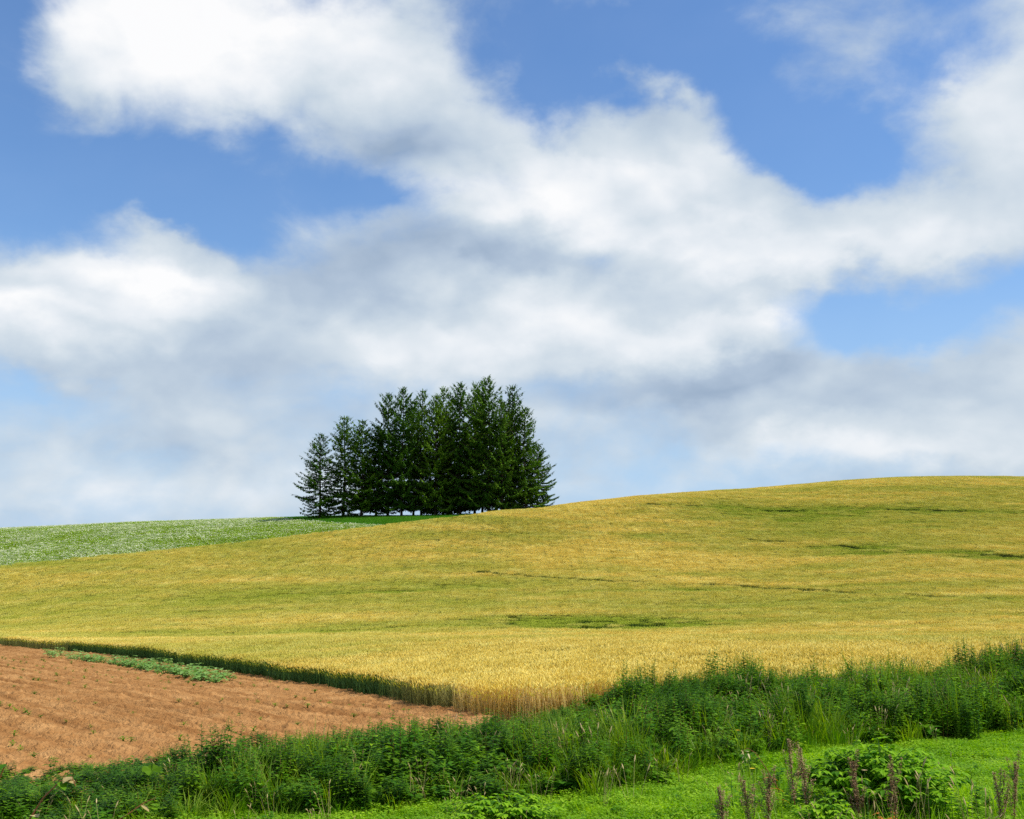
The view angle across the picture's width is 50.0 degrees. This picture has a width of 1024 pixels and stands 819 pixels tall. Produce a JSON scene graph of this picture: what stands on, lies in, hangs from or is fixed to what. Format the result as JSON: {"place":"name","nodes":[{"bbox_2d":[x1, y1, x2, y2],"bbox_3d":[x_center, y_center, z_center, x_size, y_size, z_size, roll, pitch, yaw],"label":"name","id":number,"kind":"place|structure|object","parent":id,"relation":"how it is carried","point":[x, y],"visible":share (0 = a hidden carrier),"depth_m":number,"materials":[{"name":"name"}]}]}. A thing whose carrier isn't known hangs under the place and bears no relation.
{"place":"outdoors","nodes":[
{"label":"outdoors","id":0,"kind":"place"},
{"bbox_2d":[0,644,497,796],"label":"soil field","id":1,"kind":"structure","parent":0,"point":[156,718],"depth_m":25.94,"materials":[{"name":"brown soil"}]},
{"bbox_2d":[42,756,63,776],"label":"tall weed","id":2,"kind":"object","parent":1,"relation":"on","point":[50,770],"visible":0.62,"depth_m":15.97,"materials":[{"name":"green plant"}]},
{"bbox_2d":[59,761,76,776],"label":"tall weed","id":3,"kind":"object","parent":1,"relation":"on","point":[70,771],"visible":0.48,"depth_m":15.89,"materials":[{"name":"green plant"}]},
{"bbox_2d":[119,660,139,667],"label":"bean plant","id":4,"kind":"object","parent":1,"relation":"on","point":[127,666],"visible":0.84,"depth_m":50.88,"materials":[{"name":"green plant"}]},
{"bbox_2d":[136,662,152,669],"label":"bean plant","id":5,"kind":"object","parent":1,"relation":"on","point":[147,665],"visible":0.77,"depth_m":49.17,"materials":[{"name":"green plant"}]},
{"bbox_2d":[147,663,167,671],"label":"bean plant","id":6,"kind":"object","parent":1,"relation":"on","point":[156,666],"visible":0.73,"depth_m":47.30,"materials":[{"name":"green plant"}]},
{"bbox_2d":[180,670,191,677],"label":"bean plant","id":7,"kind":"object","parent":1,"relation":"on","point":[184,672],"visible":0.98,"depth_m":42.28,"materials":[{"name":"green plant"}]},
{"bbox_2d":[189,666,205,672],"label":"bean plant","id":8,"kind":"object","parent":1,"relation":"on","point":[194,667],"visible":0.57,"depth_m":44.74,"materials":[{"name":"green plant"}]},
{"bbox_2d":[191,673,206,680],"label":"bean plant","id":9,"kind":"object","parent":1,"relation":"on","point":[200,678],"visible":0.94,"depth_m":39.96,"materials":[{"name":"green plant"}]},
{"bbox_2d":[181,722,231,779],"bbox_3d":[-4.265,4.908,15.384,0.713,1.049,0.506,0,-9,0],"label":"tall weed","id":10,"kind":"object","parent":1,"relation":"on","point":[204,752],"visible":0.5,"depth_m":15.38,"materials":[{"name":"green plant"}]},
{"bbox_2d":[197,671,217,680],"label":"bean plant","id":11,"kind":"object","parent":1,"relation":"on","point":[206,674],"visible":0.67,"depth_m":40.59,"materials":[{"name":"green plant"}]},
{"bbox_2d":[209,675,221,681],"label":"bean plant","id":12,"kind":"object","parent":1,"relation":"on","point":[216,678],"visible":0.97,"depth_m":38.52,"materials":[{"name":"green plant"}]},
{"bbox_2d":[212,669,227,676],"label":"bean plant","id":13,"kind":"object","parent":1,"relation":"on","point":[219,672],"visible":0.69,"depth_m":41.64,"materials":[{"name":"green plant"}]},
{"bbox_2d":[201,716,246,784],"bbox_3d":[-4.026,4.872,15.317,0.527,1.097,0.667,-6,-11,34],"label":"tall weed","id":14,"kind":"object","parent":1,"relation":"on","point":[224,749],"visible":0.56,"depth_m":15.31,"materials":[{"name":"green plant"}]},
{"bbox_2d":[244,736,280,786],"bbox_3d":[-3.541,5.058,15.594,0.547,0.813,0.678,-4,-10,25],"label":"tall weed","id":15,"kind":"object","parent":1,"relation":"on","point":[262,748],"visible":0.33,"depth_m":15.58,"materials":[{"name":"green plant"}]},
{"bbox_2d":[0,519,993,818],"bbox_3d":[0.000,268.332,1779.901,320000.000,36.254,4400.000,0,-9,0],"label":"ground","id":16,"kind":"structure","parent":0,"point":[216,541],"depth_m":177.10,"materials":[{"name":"green plant"}]},
{"bbox_2d":[0,762,7,791],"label":"climbing vine","id":17,"kind":"object","parent":16,"relation":"on","point":[2,766],"visible":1,"depth_m":12.50,"materials":[{"name":"green plant"}]},
{"bbox_2d":[29,776,75,818],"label":"climbing vine","id":18,"kind":"object","parent":16,"relation":"on","point":[63,785],"visible":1,"depth_m":12.46,"materials":[{"name":"plant"}]},
{"bbox_2d":[118,797,160,818],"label":"climbing vine","id":19,"kind":"object","parent":16,"relation":"on","point":[145,807],"visible":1,"depth_m":12.49,"materials":[{"name":"plant"}]},
{"bbox_2d":[142,763,161,793],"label":"round leaf plant","id":20,"kind":"object","parent":16,"relation":"on","point":[152,768],"visible":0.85,"depth_m":14.15,"materials":[{"name":"green plant"}]},
{"bbox_2d":[0,517,381,565],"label":"potato plants","id":21,"kind":"object","parent":16,"relation":"on","point":[141,540],"visible":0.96,"depth_m":182.95,"materials":[{"name":"green plant"}]},
{"bbox_2d":[292,432,345,518],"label":"larch tree","id":22,"kind":"object","parent":16,"relation":"on","point":[315,485],"visible":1,"depth_m":202.66,"materials":[{"name":"green plant"}]},
{"bbox_2d":[317,416,366,516],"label":"larch tree","id":23,"kind":"object","parent":16,"relation":"on","point":[339,443],"visible":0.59,"depth_m":206.12,"materials":[{"name":"green plant"}]},
{"bbox_2d":[327,419,389,515],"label":"larch tree","id":24,"kind":"object","parent":16,"relation":"on","point":[362,440],"visible":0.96,"depth_m":201.61,"materials":[{"name":"green plant"}]},
{"bbox_2d":[352,424,398,515],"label":"larch tree","id":25,"kind":"object","parent":16,"relation":"on","point":[395,512],"visible":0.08,"depth_m":207.11,"materials":[{"name":"green plant"}]},
{"bbox_2d":[285,513,478,525],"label":"field grass","id":26,"kind":"structure","parent":16,"relation":"on","point":[376,519],"depth_m":190.97,"materials":[{"name":"green plant"}]},
{"bbox_2d":[352,392,414,515],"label":"larch tree","id":27,"kind":"object","parent":16,"relation":"on","point":[384,413],"visible":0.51,"depth_m":204.07,"materials":[{"name":"green plant"}]},
{"bbox_2d":[372,386,429,515],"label":"larch tree","id":28,"kind":"object","parent":16,"relation":"on","point":[400,483],"visible":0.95,"depth_m":200.87,"materials":[{"name":"green plant"}]},
{"bbox_2d":[400,399,424,514],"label":"larch tree","id":29,"kind":"object","parent":16,"relation":"on","point":[410,442],"visible":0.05,"depth_m":213.07,"materials":[{"name":"green plant"}]},
{"bbox_2d":[401,388,440,514],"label":"larch tree","id":30,"kind":"object","parent":16,"relation":"on","point":[423,398],"visible":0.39,"depth_m":206.01,"materials":[{"name":"green plant"}]},
{"bbox_2d":[406,393,458,514],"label":"larch tree","id":31,"kind":"object","parent":16,"relation":"on","point":[428,447],"visible":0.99,"depth_m":200.17,"materials":[{"name":"green plant"}]},
{"bbox_2d":[425,386,461,514],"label":"larch tree","id":32,"kind":"object","parent":16,"relation":"on","point":[446,411],"visible":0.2,"depth_m":208.63,"materials":[{"name":"green plant"}]},
{"bbox_2d":[432,399,470,514],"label":"larch tree","id":33,"kind":"object","parent":16,"relation":"on","point":[445,513],"visible":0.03,"depth_m":214.13,"materials":[{"name":"green plant"}]},
{"bbox_2d":[427,381,482,513],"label":"larch tree","id":34,"kind":"object","parent":16,"relation":"on","point":[458,403],"visible":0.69,"depth_m":202.73,"materials":[{"name":"green plant"}]},
{"bbox_2d":[448,381,500,513],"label":"larch tree","id":35,"kind":"object","parent":16,"relation":"on","point":[474,401],"visible":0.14,"depth_m":207.15,"materials":[{"name":"green plant"}]},
{"bbox_2d":[461,725,492,755],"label":"tall weed","id":36,"kind":"object","parent":16,"relation":"on","point":[478,741],"visible":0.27,"depth_m":17.46,"materials":[{"name":"green plant"}]},
{"bbox_2d":[454,398,503,512],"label":"larch tree","id":37,"kind":"object","parent":16,"relation":"on","point":[482,510],"visible":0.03,"depth_m":208.50,"materials":[{"name":"green plant"}]},
{"bbox_2d":[447,374,521,510],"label":"larch tree","id":38,"kind":"object","parent":16,"relation":"on","point":[481,443],"visible":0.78,"depth_m":198.15,"materials":[{"name":"green plant"}]},
{"bbox_2d":[64,722,936,818],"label":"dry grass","id":39,"kind":"structure","parent":16,"relation":"on","point":[480,785],"depth_m":14.54,"materials":[{"name":"plant"}]},
{"bbox_2d":[478,399,525,511],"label":"larch tree","id":40,"kind":"object","parent":16,"relation":"on","point":[502,468],"visible":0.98,"depth_m":195.14,"materials":[{"name":"green plant"}]},
{"bbox_2d":[492,408,517,506],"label":"larch tree","id":41,"kind":"object","parent":16,"relation":"on","point":[515,458],"visible":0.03,"depth_m":207.58,"materials":[{"name":"green plant"}]},
{"bbox_2d":[451,792,564,818],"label":"leafy bush","id":42,"kind":"object","parent":16,"relation":"on","point":[483,807],"visible":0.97,"depth_m":13.26,"materials":[{"name":"green plant"}]},
{"bbox_2d":[0,475,1023,650],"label":"hillside wheat","id":43,"kind":"object","parent":16,"relation":"on","point":[913,554],"visible":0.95,"depth_m":131.66,"materials":[{"name":"yellow plant"}]},
{"bbox_2d":[0,634,1023,818],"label":"weeds","id":44,"kind":"object","parent":16,"relation":"on","point":[761,712],"visible":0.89,"depth_m":16.93,"materials":[{"name":"green plant"}]},
{"bbox_2d":[485,384,544,509],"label":"larch tree","id":45,"kind":"object","parent":16,"relation":"on","point":[513,409],"visible":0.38,"depth_m":200.76,"materials":[{"name":"green plant"}]},
{"bbox_2d":[496,406,555,508],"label":"larch tree","id":46,"kind":"object","parent":16,"relation":"on","point":[525,466],"visible":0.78,"depth_m":197.05,"materials":[{"name":"green plant"}]},
{"bbox_2d":[520,446,558,506],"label":"larch tree","id":47,"kind":"object","parent":16,"relation":"on","point":[546,496],"visible":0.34,"depth_m":201.61,"materials":[{"name":"green plant"}]},
{"bbox_2d":[59,631,1023,722],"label":"wheat","id":48,"kind":"object","parent":16,"relation":"on","point":[507,675],"visible":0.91,"depth_m":35.48,"materials":[{"name":"yellow plant"}]},
{"bbox_2d":[123,750,1023,818],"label":"meadow weeds","id":49,"kind":"object","parent":16,"relation":"on","point":[975,801],"visible":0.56,"depth_m":13.85,"materials":[{"name":"green plant"}]},
{"bbox_2d":[125,725,1023,818],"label":"meadow grass","id":50,"kind":"structure","parent":16,"relation":"on","point":[995,749],"depth_m":14.74,"materials":[{"name":"green plant"}]},
{"bbox_2d":[603,767,616,807],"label":"straw stem","id":51,"kind":"object","parent":16,"relation":"on","point":[607,785],"visible":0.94,"depth_m":14.18,"materials":[{"name":"beige plant"}]},
{"bbox_2d":[616,659,632,709],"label":"tall weed","id":52,"kind":"object","parent":16,"relation":"on","point":[623,684],"visible":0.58,"depth_m":21.54,"materials":[{"name":"green plant"}]},
{"bbox_2d":[614,755,650,803],"bbox_3d":[1.582,4.934,14.501,0.406,0.683,0.421,-4,-10,22],"label":"straw stem","id":53,"kind":"object","parent":16,"relation":"on","point":[625,779],"visible":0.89,"depth_m":14.60,"materials":[{"name":"beige plant"}]},
{"bbox_2d":[621,660,646,714],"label":"tall weed","id":54,"kind":"object","parent":16,"relation":"on","point":[636,689],"visible":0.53,"depth_m":21.65,"materials":[{"name":"green plant"}]},
{"bbox_2d":[714,786,732,818],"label":"dock stalk","id":55,"kind":"object","parent":16,"relation":"on","point":[721,809],"visible":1,"depth_m":12.57,"materials":[{"name":"brown plant"}]},
{"bbox_2d":[738,775,756,818],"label":"dock stalk","id":56,"kind":"object","parent":16,"relation":"on","point":[745,798],"visible":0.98,"depth_m":12.82,"materials":[{"name":"brown plant"}]},
{"bbox_2d":[742,748,787,808],"bbox_3d":[3.241,4.767,14.012,0.610,0.866,0.097,0,-9,0],"label":"drooping stalk","id":57,"kind":"object","parent":16,"relation":"on","point":[768,773],"visible":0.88,"depth_m":14.04,"materials":[{"name":"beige plant"}]},
{"bbox_2d":[757,765,776,818],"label":"dock stalk","id":58,"kind":"object","parent":16,"relation":"on","point":[768,798],"visible":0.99,"depth_m":12.88,"materials":[{"name":"brown plant"}]},
{"bbox_2d":[782,739,801,816],"bbox_3d":[3.516,4.644,13.732,0.174,1.018,0.263,20,-21,-65],"label":"dock stalk","id":59,"kind":"object","parent":16,"relation":"on","point":[791,767],"visible":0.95,"depth_m":13.72,"materials":[{"name":"brown plant"}]},
{"bbox_2d":[795,742,815,807],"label":"dock stalk","id":60,"kind":"object","parent":16,"relation":"on","point":[802,775],"visible":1,"depth_m":13.53,"materials":[{"name":"brown plant"}]},
{"bbox_2d":[790,797,867,818],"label":"leafy bush","id":61,"kind":"object","parent":16,"relation":"on","point":[825,812],"visible":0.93,"depth_m":12.71,"materials":[{"name":"green plant"}]},
{"bbox_2d":[847,749,866,818],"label":"dock stalk","id":62,"kind":"object","parent":16,"relation":"on","point":[856,793],"visible":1,"depth_m":12.81,"materials":[{"name":"brown plant"}]},
{"bbox_2d":[850,708,873,739],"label":"tall weed","id":63,"kind":"object","parent":16,"relation":"on","point":[862,715],"visible":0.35,"depth_m":20.21,"materials":[{"name":"green plant"}]},
{"bbox_2d":[860,769,870,812],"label":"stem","id":64,"kind":"object","parent":16,"relation":"on","point":[866,789],"visible":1,"depth_m":12.86,"materials":[{"name":"green plant"}]},
{"bbox_2d":[792,737,971,812],"bbox_3d":[4.796,4.777,14.263,2.404,0.996,2.022,0,-9,0],"label":"leafy bush","id":65,"kind":"object","parent":16,"relation":"on","point":[872,763],"visible":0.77,"depth_m":13.99,"materials":[{"name":"green plant"}]},
{"bbox_2d":[874,709,894,725],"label":"leaf weed","id":66,"kind":"object","parent":16,"relation":"on","point":[884,716],"visible":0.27,"depth_m":20.82,"materials":[{"name":"green plant"}]},
{"bbox_2d":[884,754,902,817],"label":"dock stalk","id":67,"kind":"object","parent":16,"relation":"on","point":[891,788],"visible":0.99,"depth_m":12.64,"materials":[{"name":"plant"}]},
{"bbox_2d":[888,756,930,818],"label":"straw stem","id":68,"kind":"object","parent":16,"relation":"on","point":[920,790],"visible":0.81,"depth_m":12.85,"materials":[{"name":"plant"}]},
{"bbox_2d":[904,770,929,818],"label":"straw stem","id":69,"kind":"object","parent":16,"relation":"on","point":[919,789],"visible":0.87,"depth_m":13.33,"materials":[{"name":"beige plant"}]},
{"bbox_2d":[948,767,972,818],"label":"straw stem","id":70,"kind":"object","parent":16,"relation":"on","point":[958,792],"visible":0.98,"depth_m":13.14,"materials":[{"name":"beige plant"}]},
{"bbox_2d":[956,690,986,739],"bbox_3d":[8.511,5.708,20.384,0.443,1.030,0.677,4,-10,-23],"label":"tall weed","id":71,"kind":"object","parent":16,"relation":"on","point":[968,718],"visible":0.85,"depth_m":20.33,"materials":[{"name":"green plant"}]},
{"bbox_2d":[992,767,1010,818],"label":"dock stalk","id":72,"kind":"object","parent":16,"relation":"on","point":[999,794],"visible":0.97,"depth_m":12.83,"materials":[{"name":"brown plant"}]},
{"bbox_2d":[995,695,1023,731],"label":"tall weed","id":73,"kind":"object","parent":16,"relation":"on","point":[1014,716],"visible":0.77,"depth_m":20.92,"materials":[{"name":"green plant"}]},
{"bbox_2d":[1002,751,1021,818],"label":"dock stalk","id":74,"kind":"object","parent":16,"relation":"on","point":[1015,786],"visible":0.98,"depth_m":12.87,"materials":[{"name":"brown plant"}]},
{"bbox_2d":[0,0,1023,527],"label":"sky","id":75,"kind":"structure","parent":0,"point":[707,244],"materials":[{"name":"blue"}]}
]}

